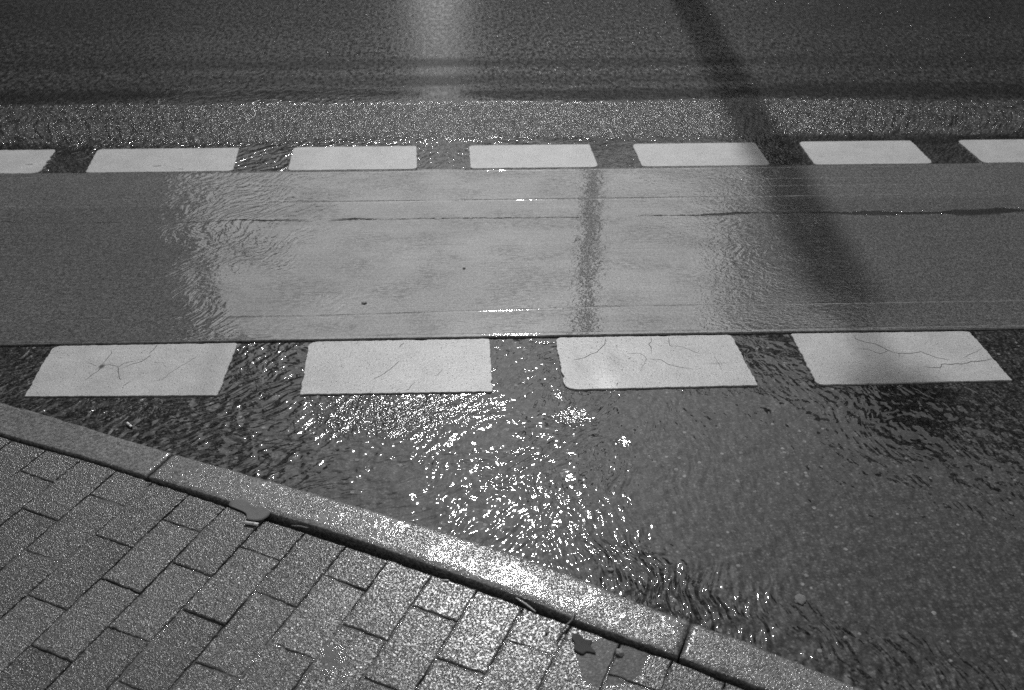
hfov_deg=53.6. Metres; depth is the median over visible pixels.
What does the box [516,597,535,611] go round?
stalk
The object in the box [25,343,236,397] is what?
road marking
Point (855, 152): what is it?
road marking
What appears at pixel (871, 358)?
road marking
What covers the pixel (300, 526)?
twig
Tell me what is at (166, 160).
road marking
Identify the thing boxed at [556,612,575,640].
twig
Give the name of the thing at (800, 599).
stone chip
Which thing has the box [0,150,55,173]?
road marking
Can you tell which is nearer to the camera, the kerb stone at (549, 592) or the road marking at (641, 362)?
the kerb stone at (549, 592)
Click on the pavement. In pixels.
(32, 590)
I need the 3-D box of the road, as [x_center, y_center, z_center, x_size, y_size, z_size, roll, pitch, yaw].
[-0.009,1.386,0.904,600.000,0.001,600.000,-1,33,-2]
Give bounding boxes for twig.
[291,525,308,528]
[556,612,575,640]
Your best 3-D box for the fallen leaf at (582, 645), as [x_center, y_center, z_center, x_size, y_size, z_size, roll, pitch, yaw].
[0.139,0.582,1.976,0.044,0.001,0.052,-1,33,-2]
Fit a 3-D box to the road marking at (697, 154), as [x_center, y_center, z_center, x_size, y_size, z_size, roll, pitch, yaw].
[0.790,-0.800,4.259,0.540,0.005,0.248,-1,33,-2]
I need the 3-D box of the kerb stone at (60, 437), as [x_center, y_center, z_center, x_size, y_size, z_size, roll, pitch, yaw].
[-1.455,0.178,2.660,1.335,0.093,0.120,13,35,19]
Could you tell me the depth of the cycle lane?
3.50 m
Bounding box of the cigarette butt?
[244,521,258,525]
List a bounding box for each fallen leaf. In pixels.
[229,498,269,520]
[571,633,595,653]
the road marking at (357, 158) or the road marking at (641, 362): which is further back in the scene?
the road marking at (357, 158)
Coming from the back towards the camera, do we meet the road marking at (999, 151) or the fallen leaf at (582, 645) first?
the road marking at (999, 151)
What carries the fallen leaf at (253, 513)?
on the pavement
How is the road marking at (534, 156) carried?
on the road
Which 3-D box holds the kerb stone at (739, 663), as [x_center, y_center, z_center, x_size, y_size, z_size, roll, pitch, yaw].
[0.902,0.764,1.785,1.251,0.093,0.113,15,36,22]
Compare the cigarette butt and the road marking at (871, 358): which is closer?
the cigarette butt
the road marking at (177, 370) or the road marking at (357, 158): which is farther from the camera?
the road marking at (357, 158)
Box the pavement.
[0,437,742,689]
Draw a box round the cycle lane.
[0,163,1023,346]
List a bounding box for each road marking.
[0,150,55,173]
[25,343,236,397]
[86,148,238,172]
[288,146,416,170]
[300,339,492,395]
[469,144,597,168]
[556,335,757,390]
[633,143,768,166]
[791,331,1011,385]
[799,141,930,164]
[959,139,1023,162]
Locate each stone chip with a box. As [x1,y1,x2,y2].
[615,648,623,656]
[794,593,806,604]
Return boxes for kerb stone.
[0,402,172,481]
[149,455,689,663]
[679,624,862,689]
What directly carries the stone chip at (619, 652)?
on the pavement
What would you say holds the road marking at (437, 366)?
on the road
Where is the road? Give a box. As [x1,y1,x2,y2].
[0,0,1023,689]

